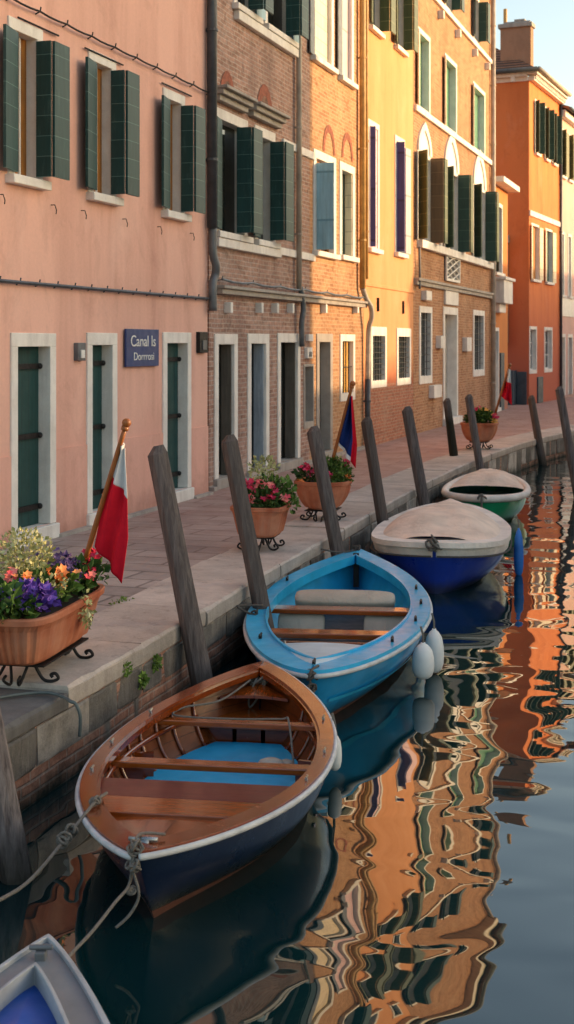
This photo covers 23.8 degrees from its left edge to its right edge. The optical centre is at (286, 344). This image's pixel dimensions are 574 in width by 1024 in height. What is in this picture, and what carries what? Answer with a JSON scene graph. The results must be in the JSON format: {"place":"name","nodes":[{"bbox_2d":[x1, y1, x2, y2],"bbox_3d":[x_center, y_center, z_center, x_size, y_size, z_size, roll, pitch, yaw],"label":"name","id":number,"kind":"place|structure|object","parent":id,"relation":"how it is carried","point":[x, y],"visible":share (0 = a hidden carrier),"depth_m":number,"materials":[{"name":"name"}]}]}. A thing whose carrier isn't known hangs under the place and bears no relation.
{"place":"outdoors","nodes":[
{"label":"outdoors","id":0,"kind":"place"},
{"bbox_2d":[259,757,291,763],"bbox_3d":[-0.071,2.680,8.710,0.222,0.076,0.141,0,0,-1],"label":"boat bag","id":1,"kind":"object","parent":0,"point":[274,760],"visible":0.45,"depth_m":8.69,"materials":[{"name":"beige fabric"}]},
{"bbox_2d":[0,456,573,1023],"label":"canal water","id":2,"kind":"structure","parent":0,"point":[414,864],"depth_m":7.21,"materials":[{"name":"teal liquid"}]},
{"bbox_2d":[0,708,32,884],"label":"mooring post","id":3,"kind":"object","parent":2,"relation":"in","point":[15,867],"visible":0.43,"depth_m":7.11,"materials":[{"name":"grey wood"}]},
{"bbox_2d":[0,934,109,1023],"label":"grey boat","id":4,"kind":"object","parent":2,"relation":"on","point":[43,980],"visible":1,"depth_m":4.95,"materials":[{"name":"white wood"}]},
{"bbox_2d":[148,445,212,686],"bbox_3d":[-0.751,2.156,10.705,0.748,2.730,0.203,0,0,18],"label":"mooring post","id":5,"kind":"object","parent":2,"relation":"in","point":[194,643],"visible":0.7,"depth_m":10.67,"materials":[{"name":"wood"}]},
{"bbox_2d":[75,661,337,917],"bbox_3d":[-0.435,2.624,8.132,1.442,0.632,3.710,0,0,8],"label":"wooden boat","id":6,"kind":"object","parent":2,"relation":"on","point":[215,800],"visible":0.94,"depth_m":7.79,"materials":[{"name":"brown wood"}]},
{"bbox_2d":[0,791,107,901],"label":"side rope","id":7,"kind":"object","parent":6,"relation":"attached to","point":[69,833],"visible":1,"depth_m":6.70,"materials":[{"name":"grey fabric"}]},
{"bbox_2d":[68,831,165,956],"bbox_3d":[-0.776,2.421,5.877,0.130,0.256,1.344,0,0,12],"label":"bow rope","id":8,"kind":"object","parent":6,"relation":"hanging from","point":[136,844],"visible":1,"depth_m":6.29,"materials":[{"name":"grey fabric"}]},
{"bbox_2d":[115,872,139,928],"bbox_3d":[-0.738,2.557,6.281,0.124,0.238,0.040,0,0,-26],"label":"bow rope tail","id":9,"kind":"object","parent":8,"relation":"hanging from","point":[134,906],"visible":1,"depth_m":6.28},
{"bbox_2d":[172,679,293,763],"bbox_3d":[-0.153,2.530,9.121,0.991,0.312,0.825,0,0,32],"label":"stern line","id":10,"kind":"object","parent":6,"relation":"on","point":[227,696],"visible":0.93,"depth_m":8.94,"materials":[{"name":"fabric"}]},
{"bbox_2d":[331,713,341,770],"bbox_3d":[0.309,2.563,8.796,0.090,0.372,0.090,0,0,18],"label":"fender","id":11,"kind":"object","parent":6,"relation":"hanging from","point":[336,765],"visible":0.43,"depth_m":8.77,"materials":[{"name":"plastic"}]},
{"bbox_2d":[221,434,273,627],"bbox_3d":[-0.265,2.169,12.387,0.716,2.699,0.186,0,0,18],"label":"mooring post","id":12,"kind":"object","parent":2,"relation":"in","point":[244,521],"visible":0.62,"depth_m":12.37,"materials":[{"name":"brown wood"}]},
{"bbox_2d":[307,426,343,556],"bbox_3d":[0.553,2.215,15.253,0.699,2.608,0.182,0,0,18],"label":"mooring post","id":13,"kind":"object","parent":2,"relation":"in","point":[324,486],"visible":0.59,"depth_m":15.23,"materials":[{"name":"brown wood"}]},
{"bbox_2d":[243,548,432,714],"bbox_3d":[0.478,2.578,12.368,1.676,0.724,5.327,0,0,7],"label":"blue rowing boat","id":14,"kind":"object","parent":2,"relation":"on","point":[349,655],"visible":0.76,"depth_m":11.57,"materials":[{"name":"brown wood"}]},
{"bbox_2d":[236,604,263,614],"bbox_3d":[-0.284,2.380,12.124,0.179,0.144,0.319,0,0,49],"label":"quay line","id":15,"kind":"object","parent":14,"relation":"attached to","point":[243,610],"visible":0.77,"depth_m":12.07,"materials":[{"name":"fabric"}]},
{"bbox_2d":[278,614,324,628],"bbox_3d":[0.133,2.605,12.692,0.440,0.240,0.186,0,0,6],"label":"boat cushion","id":16,"kind":"object","parent":14,"relation":"on","point":[303,621],"visible":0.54,"depth_m":12.65,"materials":[{"name":"beige fabric"}]},
{"bbox_2d":[305,665,318,692],"bbox_3d":[0.194,2.438,9.774,0.162,0.253,0.094,0,0,-42],"label":"bow line","id":17,"kind":"object","parent":14,"relation":"hanging from","point":[312,687],"visible":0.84,"depth_m":9.73,"materials":[{"name":"fabric"}]},
{"bbox_2d":[321,545,360,552],"bbox_3d":[0.567,2.237,14.722,0.577,0.132,0.102,0,0,-37],"label":"mooring line","id":18,"kind":"object","parent":14,"relation":"attached to","point":[354,547],"visible":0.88,"depth_m":14.77,"materials":[{"name":"fabric"}]},
{"bbox_2d":[295,589,394,606],"bbox_3d":[0.552,2.433,13.001,0.960,0.179,0.190,0,0,6],"label":"boat cushion","id":19,"kind":"object","parent":14,"relation":"on","point":[333,597],"visible":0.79,"depth_m":12.95,"materials":[{"name":"white fabric"}]},
{"bbox_2d":[364,616,404,630],"bbox_3d":[0.918,2.605,12.601,0.420,0.240,0.186,0,0,6],"label":"boat cushion","id":20,"kind":"object","parent":14,"relation":"on","point":[380,623],"visible":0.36,"depth_m":12.57,"materials":[{"name":"beige fabric"}]},
{"bbox_2d":[412,626,433,679],"bbox_3d":[1.108,2.512,11.110,0.184,0.432,0.184,0,0,18],"label":"fender","id":21,"kind":"object","parent":14,"relation":"hanging from","point":[422,662],"visible":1,"depth_m":11.04,"materials":[{"name":"plastic"}]},
{"bbox_2d":[425,613,443,672],"bbox_3d":[1.250,2.540,11.596,0.170,0.512,0.170,0,0,18],"label":"fender","id":22,"kind":"object","parent":14,"relation":"hanging from","point":[434,641],"visible":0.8,"depth_m":11.54,"materials":[{"name":"plastic"}]},
{"bbox_2d":[361,417,388,524],"bbox_3d":[1.234,2.224,17.585,0.583,2.581,0.174,0,0,18],"label":"mooring post","id":23,"kind":"object","parent":2,"relation":"in","point":[374,471],"visible":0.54,"depth_m":17.57,"materials":[{"name":"brown wood"}]},
{"bbox_2d":[402,406,429,505],"bbox_3d":[2.046,2.224,20.594,0.644,2.585,0.181,0,0,18],"label":"mooring post","id":24,"kind":"object","parent":2,"relation":"in","point":[415,458],"visible":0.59,"depth_m":20.57,"materials":[{"name":"brown wood"}]},
{"bbox_2d":[370,498,511,593],"bbox_3d":[1.944,2.485,16.944,1.684,0.910,3.699,0,0,10],"label":"covered boat","id":25,"kind":"object","parent":2,"relation":"on","point":[473,541],"visible":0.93,"depth_m":15.58,"materials":[{"name":"fabric"}]},
{"bbox_2d":[425,534,441,551],"bbox_3d":[1.617,2.205,15.160,0.179,0.195,0.234,0,0,-18],"label":"bow knot","id":26,"kind":"object","parent":25,"relation":"attached to","point":[432,540],"visible":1,"depth_m":15.10,"materials":[{"name":"fabric"}]},
{"bbox_2d":[514,517,523,574],"bbox_3d":[2.813,2.464,16.573,0.120,0.732,0.120,0,0,18],"label":"fender","id":27,"kind":"object","parent":25,"relation":"hanging from","point":[518,555],"visible":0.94,"depth_m":16.53,"materials":[{"name":"plastic"}]},
{"bbox_2d":[465,394,483,470],"bbox_3d":[3.617,2.224,25.615,0.564,2.578,0.167,0,0,18],"label":"mooring post","id":28,"kind":"object","parent":2,"relation":"in","point":[474,431],"visible":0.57,"depth_m":25.59,"materials":[{"name":"brown wood"}]},
{"bbox_2d":[441,468,530,521],"bbox_3d":[3.273,2.535,22.381,1.440,0.809,3.420,0,0,11],"label":"green boat","id":29,"kind":"object","parent":2,"relation":"on","point":[506,494],"visible":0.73,"depth_m":22.44,"materials":[{"name":"fabric"}]},
{"bbox_2d":[477,493,486,507],"bbox_3d":[2.977,2.429,20.756,0.150,0.342,0.201,0,0,18],"label":"bow knot","id":30,"kind":"object","parent":29,"relation":"attached to","point":[481,495],"visible":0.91,"depth_m":20.68,"materials":[{"name":"fabric"}]},
{"bbox_2d":[528,395,546,464],"bbox_3d":[5.871,2.347,31.679,0.572,2.338,0.188,0,0,18],"label":"mooring post","id":31,"kind":"object","parent":2,"relation":"in","point":[540,451],"visible":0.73,"depth_m":31.64,"materials":[{"name":"brown wood"}]},
{"bbox_2d":[555,386,573,496],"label":"mooring post","id":32,"kind":"object","parent":2,"relation":"in","point":[565,426],"visible":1,"depth_m":24.89,"materials":[{"name":"brown wood"}]},
{"bbox_2d":[0,424,573,811],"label":"quay wall","id":33,"kind":"structure","parent":0,"point":[50,750],"depth_m":10.67,"materials":[{"name":"stone"}]},
{"bbox_2d":[0,691,81,736],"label":"quay hose","id":34,"kind":"object","parent":33,"relation":"on","point":[67,699],"visible":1,"depth_m":8.54,"materials":[{"name":"grey rubber"}]},
{"bbox_2d":[0,637,93,685],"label":"planter stand","id":35,"kind":"object","parent":33,"relation":"on","point":[65,651],"visible":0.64,"depth_m":8.85,"materials":[{"name":"metal"}]},
{"bbox_2d":[0,526,110,665],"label":"flower planter","id":36,"kind":"object","parent":35,"relation":"on","point":[48,602],"visible":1,"depth_m":9.03,"materials":[{"name":"ceramic"}]},
{"bbox_2d":[82,418,130,583],"bbox_3d":[-1.283,1.109,9.690,0.383,1.169,0.085,0,0,18],"label":"flag","id":37,"kind":"object","parent":36,"relation":"in","point":[110,523],"visible":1,"depth_m":9.66,"materials":[{"name":"red fabric"}]},
{"bbox_2d":[122,660,132,677],"bbox_3d":[-1.134,2.284,9.603,0.137,0.130,0.091,0,0,-43],"label":"wall weed","id":38,"kind":"object","parent":33,"relation":"attached to","point":[127,672],"depth_m":9.60,"materials":[{"name":"green plant"}]},
{"bbox_2d":[138,671,150,689],"bbox_3d":[-1.049,2.438,9.904,0.108,0.157,0.161,0,0,18],"label":"wall weed","id":39,"kind":"object","parent":33,"relation":"attached to","point":[144,681],"depth_m":9.88,"materials":[{"name":"green plant"}]},
{"bbox_2d":[152,653,162,672],"bbox_3d":[-0.983,2.371,10.151,0.114,0.149,0.141,0,0,18],"label":"wall weed","id":40,"kind":"object","parent":33,"relation":"attached to","point":[158,659],"depth_m":10.15,"materials":[{"name":"green plant"}]},
{"bbox_2d":[237,534,284,550],"bbox_3d":[-0.278,2.126,14.675,0.456,0.149,0.662,0,0,11],"label":"planter stand","id":41,"kind":"object","parent":33,"relation":"on","point":[264,540],"visible":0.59,"depth_m":14.49,"materials":[{"name":"metal"}]},
{"bbox_2d":[230,455,300,537],"bbox_3d":[-0.222,1.619,14.684,0.724,0.862,0.762,0,0,11],"label":"flower planter","id":42,"kind":"object","parent":41,"relation":"on","point":[270,504],"visible":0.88,"depth_m":14.54,"materials":[{"name":"ceramic"}]},
{"bbox_2d":[300,507,345,521],"bbox_3d":[0.454,2.131,17.119,0.524,0.139,0.672,0,0,14],"label":"planter stand","id":43,"kind":"object","parent":33,"relation":"on","point":[308,510],"visible":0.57,"depth_m":17.00,"materials":[{"name":"metal"}]},
{"bbox_2d":[291,455,354,509],"bbox_3d":[0.448,1.720,17.120,0.818,0.679,0.683,0,0,14],"label":"flower planter","id":44,"kind":"object","parent":43,"relation":"on","point":[307,489],"visible":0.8,"depth_m":16.94,"materials":[{"name":"ceramic"}]},
{"bbox_2d":[332,381,356,467],"bbox_3d":[0.712,1.003,17.088,0.344,1.090,0.146,0,0,18],"label":"flag","id":45,"kind":"object","parent":44,"relation":"in","point":[346,440],"visible":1,"depth_m":17.05,"materials":[{"name":"blue fabric"}]},
{"bbox_2d":[443,398,457,455],"bbox_3d":[3.231,1.636,26.943,0.304,1.151,0.176,0,0,18],"label":"mooring post","id":46,"kind":"object","parent":33,"relation":"on","point":[452,443],"visible":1,"depth_m":26.89,"materials":[{"name":"brown wood"}]},
{"bbox_2d":[466,441,492,448],"bbox_3d":[4.044,2.121,28.676,0.524,0.160,0.674,0,0,15],"label":"planter stand","id":47,"kind":"object","parent":33,"relation":"on","point":[489,446],"visible":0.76,"depth_m":28.55,"materials":[{"name":"metal"}]},
{"bbox_2d":[460,406,499,441],"bbox_3d":[4.068,1.664,28.670,0.835,0.753,0.683,0,0,15],"label":"flower planter","id":48,"kind":"object","parent":47,"relation":"on","point":[487,430],"visible":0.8,"depth_m":28.45,"materials":[{"name":"ceramic"}]},
{"bbox_2d":[494,363,511,412],"bbox_3d":[4.544,0.933,28.714,0.377,1.074,0.152,0,0,18],"label":"flag","id":49,"kind":"object","parent":48,"relation":"in","point":[506,393],"visible":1,"depth_m":28.68,"materials":[{"name":"red fabric"}]},
{"bbox_2d":[0,397,573,613],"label":"quay pavement","id":50,"kind":"structure","parent":0,"point":[209,527],"depth_m":17.14,"materials":[{"name":"stone"}]},
{"bbox_2d":[108,596,134,604],"bbox_3d":[-1.416,2.186,11.633,0.132,0.068,0.349,0,0,18],"label":"joint moss","id":51,"kind":"object","parent":50,"relation":"on","point":[124,598],"visible":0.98,"depth_m":11.64,"materials":[{"name":"green plant"}]},
{"bbox_2d":[496,0,573,108],"label":"sky","id":52,"kind":"structure","parent":0,"point":[553,33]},
{"label":"ground","id":53,"kind":"structure","parent":0,"visible":0},
{"bbox_2d":[0,0,219,553],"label":"pink house","id":54,"kind":"structure","parent":53,"relation":"on","point":[108,163],"depth_m":16.84,"materials":[{"name":"paint"}]},
{"bbox_2d":[10,333,59,547],"bbox_3d":[-2.869,1.038,15.122,0.240,2.325,1.051,0,0,18],"label":"door","id":55,"kind":"structure","parent":54,"relation":"in","point":[32,355],"depth_m":15.34,"materials":[{"name":"wood"}]},
{"bbox_2d":[3,15,69,190],"bbox_3d":[-2.842,-2.618,14.890,0.415,1.792,1.239,0,0,18],"label":"window","id":56,"kind":"structure","parent":54,"relation":"in","point":[36,71],"depth_m":15.08,"materials":[{"name":"wood"}]},
{"bbox_2d":[86,333,116,525],"bbox_3d":[-2.332,1.030,16.749,0.240,2.341,0.873,0,0,18],"label":"door","id":57,"kind":"structure","parent":54,"relation":"in","point":[101,348],"depth_m":16.95,"materials":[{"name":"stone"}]},
{"bbox_2d":[85,48,139,206],"bbox_3d":[-2.247,-2.640,16.695,0.415,1.823,1.239,0,0,18],"label":"window","id":58,"kind":"structure","parent":54,"relation":"in","point":[112,96],"depth_m":16.89,"materials":[{"name":"wood"}]},
{"bbox_2d":[124,329,158,366],"bbox_3d":[-1.885,0.044,17.790,0.037,0.485,1.027,0,0,18],"label":"name sign","id":59,"kind":"object","parent":54,"relation":"attached to","point":[141,347],"visible":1,"depth_m":17.74,"materials":[{"name":"blue metal"}]},
{"bbox_2d":[162,332,193,502],"bbox_3d":[-1.594,1.017,18.988,0.240,2.366,1.042,0,0,18],"label":"door","id":60,"kind":"structure","parent":54,"relation":"in","point":[176,346],"depth_m":19.30,"materials":[{"name":"stone"}]},
{"bbox_2d":[161,87,204,221],"bbox_3d":[-1.545,-2.604,18.824,0.415,1.768,1.239,0,0,18],"label":"window","id":61,"kind":"structure","parent":54,"relation":"in","point":[183,127],"depth_m":19.02,"materials":[{"name":"wood"}]},
{"bbox_2d":[207,0,373,491],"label":"brick house","id":62,"kind":"structure","parent":53,"relation":"on","point":[285,345],"depth_m":23.95,"materials":[{"name":"brick"}]},
{"bbox_2d":[213,334,237,489],"bbox_3d":[-1.035,1.020,21.098,0.320,2.360,1.036,0,0,18],"label":"door","id":63,"kind":"structure","parent":62,"relation":"in","point":[225,345],"depth_m":21.38,"materials":[{"name":"stone"}]},
{"bbox_2d":[217,107,262,243],"bbox_3d":[-0.853,-2.610,21.194,0.505,1.976,1.705,0,0,18],"label":"window","id":64,"kind":"structure","parent":62,"relation":"in","point":[239,146],"depth_m":21.44,"materials":[{"name":"wood"}]},
{"bbox_2d":[232,0,273,24],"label":"window","id":65,"kind":"structure","parent":62,"relation":"in","point":[255,9],"depth_m":21.95,"materials":[{"name":"stone"}]},
{"bbox_2d":[247,334,271,478],"bbox_3d":[-0.566,1.014,22.521,0.320,2.373,1.092,0,0,18],"label":"door","id":66,"kind":"structure","parent":62,"relation":"in","point":[257,344],"depth_m":22.83,"materials":[{"name":"wood"}]},
{"bbox_2d":[253,124,293,248],"bbox_3d":[-0.358,-2.610,22.697,0.505,1.976,1.513,0,0,18],"label":"window","id":67,"kind":"structure","parent":62,"relation":"in","point":[278,157],"depth_m":22.98,"materials":[{"name":"wood"}]},
{"bbox_2d":[263,0,308,48],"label":"window","id":68,"kind":"structure","parent":62,"relation":"in","point":[290,19],"depth_m":23.78,"materials":[{"name":"stone"}]},
{"bbox_2d":[277,333,302,471],"bbox_3d":[-0.068,1.003,24.062,0.340,2.394,1.306,0,0,18],"label":"door","id":69,"kind":"structure","parent":62,"relation":"in","point":[288,348],"depth_m":24.46,"materials":[{"name":"stone"}]},
{"bbox_2d":[303,364,313,428],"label":"window","id":70,"kind":"structure","parent":62,"relation":"in","point":[308,369],"depth_m":25.38,"materials":[{"name":"grey stone"}]},
{"bbox_2d":[309,0,338,74],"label":"window","id":71,"kind":"structure","parent":62,"relation":"in","point":[321,12],"depth_m":26.14,"materials":[{"name":"stone"}]},
{"bbox_2d":[316,333,333,457],"bbox_3d":[0.624,0.998,26.130,0.320,2.404,1.087,0,0,18],"label":"door","id":72,"kind":"structure","parent":62,"relation":"in","point":[324,342],"depth_m":26.46,"materials":[{"name":"grey wood"}]},
{"bbox_2d":[312,148,340,259],"bbox_3d":[0.807,-2.652,26.091,0.532,1.999,1.569,0,0,18],"label":"window","id":73,"kind":"structure","parent":62,"relation":"in","point":[324,166],"depth_m":25.50,"materials":[{"name":"stone"}]},
{"bbox_2d":[340,334,354,401],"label":"window","id":74,"kind":"structure","parent":62,"relation":"in","point":[347,341],"depth_m":27.84,"materials":[{"name":"stone"}]},
{"bbox_2d":[337,0,358,89],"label":"window","id":75,"kind":"structure","parent":62,"relation":"in","point":[345,8],"depth_m":27.75,"materials":[{"name":"stone"}]},
{"bbox_2d":[339,161,359,262],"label":"window","id":76,"kind":"structure","parent":62,"relation":"in","point":[346,172],"depth_m":27.97,"materials":[{"name":"stone"}]},
{"bbox_2d":[363,0,417,445],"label":"ochre house","id":77,"kind":"structure","parent":53,"relation":"on","point":[392,35],"depth_m":31.10,"materials":[{"name":"paint"}]},
{"bbox_2d":[368,118,383,254],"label":"window","id":78,"kind":"structure","parent":77,"relation":"in","point":[373,128],"depth_m":29.24,"materials":[{"name":"stone"}]},
{"bbox_2d":[370,326,386,388],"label":"window","id":79,"kind":"structure","parent":77,"relation":"in","point":[378,358],"depth_m":30.31,"materials":[{"name":"stone"}]},
{"bbox_2d":[368,0,395,39],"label":"window","id":80,"kind":"structure","parent":77,"relation":"in","point":[382,13],"depth_m":30.02,"materials":[{"name":"stone"}]},
{"bbox_2d":[394,134,410,258],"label":"window","id":81,"kind":"structure","parent":77,"relation":"in","point":[402,155],"depth_m":31.55,"materials":[{"name":"stone"}]},
{"bbox_2d":[396,328,410,385],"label":"window","id":82,"kind":"structure","parent":77,"relation":"in","point":[403,335],"depth_m":32.51,"materials":[{"name":"stone"}]},
{"bbox_2d":[394,0,417,57],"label":"window","id":83,"kind":"structure","parent":77,"relation":"in","point":[406,37],"depth_m":32.17,"materials":[{"name":"wood"}]},
{"bbox_2d":[413,0,498,432],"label":"arcaded brick house","id":84,"kind":"structure","parent":53,"relation":"on","point":[455,226],"depth_m":38.32,"materials":[{"name":"brick"}]},
{"bbox_2d":[418,26,429,113],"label":"window","id":85,"kind":"structure","parent":84,"relation":"in","point":[423,39],"depth_m":34.95,"materials":[{"name":"stone"}]},
{"bbox_2d":[419,306,431,383],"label":"window","id":86,"kind":"structure","parent":84,"relation":"in","point":[425,313],"depth_m":35.00,"materials":[{"name":"stone"}]},
{"bbox_2d":[417,149,447,243],"bbox_3d":[3.549,-3.640,34.400,0.595,2.334,2.096,0,0,18],"label":"window","id":87,"kind":"structure","parent":84,"relation":"in","point":[432,174],"depth_m":34.96,"materials":[{"name":"wood"}]},
{"bbox_2d":[444,53,456,133],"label":"window","id":88,"kind":"structure","parent":84,"relation":"in","point":[450,67],"depth_m":38.27,"materials":[{"name":"wood"}]},
{"bbox_2d":[443,306,462,425],"bbox_3d":[4.422,0.590,37.616,0.460,3.220,2.068,0,0,18],"label":"door","id":89,"kind":"structure","parent":84,"relation":"in","point":[450,314],"depth_m":38.39,"materials":[{"name":"stone"}]},
{"bbox_2d":[444,0,464,13],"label":"window","id":90,"kind":"structure","parent":84,"relation":"in","point":[452,5],"depth_m":37.60,"materials":[{"name":"wood"}]},
{"bbox_2d":[444,166,472,252],"bbox_3d":[4.625,-3.640,37.663,0.595,2.334,2.464,0,0,18],"label":"window","id":91,"kind":"structure","parent":84,"relation":"in","point":[460,187],"depth_m":38.40,"materials":[{"name":"wood"}]},
{"bbox_2d":[473,81,484,154],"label":"window","id":92,"kind":"structure","parent":84,"relation":"in","point":[478,94],"depth_m":42.57,"materials":[{"name":"stone"}]},
{"bbox_2d":[473,310,484,376],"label":"window","id":93,"kind":"structure","parent":84,"relation":"in","point":[478,316],"depth_m":42.25,"materials":[{"name":"stone"}]},
{"bbox_2d":[473,0,489,43],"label":"window","id":94,"kind":"structure","parent":84,"relation":"in","point":[481,10],"depth_m":41.51,"materials":[{"name":"wood"}]},
{"bbox_2d":[473,183,498,261],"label":"window","id":95,"kind":"structure","parent":84,"relation":"in","point":[485,204],"depth_m":42.58,"materials":[{"name":"wood"}]},
{"bbox_2d":[496,176,519,411],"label":"annex","id":96,"kind":"object","parent":53,"relation":"on","point":[505,186],"visible":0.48,"depth_m":45.62,"materials":[{"name":"paint"}]},
{"bbox_2d":[496,328,500,411],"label":"door","id":97,"kind":"structure","parent":96,"relation":"in","point":[497,329],"depth_m":45.09,"materials":[{"name":"stone"}]},
{"bbox_2d":[496,203,505,275],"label":"window","id":98,"kind":"structure","parent":96,"relation":"in","point":[499,265],"depth_m":45.76,"materials":[{"name":"stone"}]},
{"bbox_2d":[496,9,571,404],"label":"orange house","id":99,"kind":"structure","parent":53,"relation":"on","point":[529,137],"depth_m":50.42,"materials":[{"name":"paint"}]},
{"bbox_2d":[529,326,536,373],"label":"window","id":100,"kind":"structure","parent":99,"relation":"in","point":[532,329],"depth_m":50.79,"materials":[{"name":"stone"}]},
{"bbox_2d":[531,223,542,282],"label":"window","id":101,"kind":"structure","parent":99,"relation":"in","point":[536,232],"depth_m":51.15,"materials":[{"name":"stone"}]},
{"bbox_2d":[534,99,544,156],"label":"window","id":102,"kind":"structure","parent":99,"relation":"in","point":[539,107],"depth_m":50.70,"materials":[{"name":"wood"}]},
{"bbox_2d":[544,327,552,372],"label":"window","id":103,"kind":"structure","parent":99,"relation":"in","point":[548,333],"depth_m":53.34,"materials":[{"name":"stone"}]},
{"bbox_2d":[544,106,554,162],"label":"window","id":104,"kind":"structure","parent":99,"relation":"in","point":[549,155],"depth_m":52.24,"materials":[{"name":"wood"}]},
{"bbox_2d":[545,228,555,285],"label":"window","id":105,"kind":"structure","parent":99,"relation":"in","point":[550,237],"depth_m":53.34,"materials":[{"name":"stone"}]},
{"bbox_2d":[552,113,561,166],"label":"window","id":106,"kind":"structure","parent":99,"relation":"in","point":[558,119],"depth_m":53.89,"materials":[{"name":"wood"}]},
{"bbox_2d":[562,104,573,397],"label":"pale house","id":107,"kind":"structure","parent":53,"relation":"on","point":[568,249],"depth_m":56.21,"materials":[{"name":"paint"}]},
{"bbox_2d":[562,334,565,394],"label":"door","id":108,"kind":"structure","parent":107,"relation":"in","point":[563,335],"depth_m":55.74,"materials":[{"name":"stone"}]},
{"bbox_2d":[562,232,566,297],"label":"window","id":109,"kind":"structure","parent":107,"relation":"in","point":[563,234],"depth_m":55.55,"materials":[{"name":"stone"}]},
{"bbox_2d":[562,129,568,179],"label":"window","id":110,"kind":"structure","parent":107,"relation":"in","point":[565,140],"depth_m":54.90,"materials":[{"name":"stone"}]},
{"bbox_2d":[567,234,573,298],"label":"window","id":111,"kind":"structure","parent":107,"relation":"in","point":[569,296],"depth_m":56.92,"materials":[{"name":"stone"}]},
{"bbox_2d":[567,133,573,183],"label":"window","id":112,"kind":"structure","parent":107,"relation":"in","point":[571,137],"depth_m":56.23,"materials":[{"name":"stone"}]},
{"bbox_2d":[568,334,572,394],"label":"door","id":113,"kind":"structure","parent":107,"relation":"in","point":[570,336],"depth_m":57.12,"materials":[{"name":"stone"}]}
]}

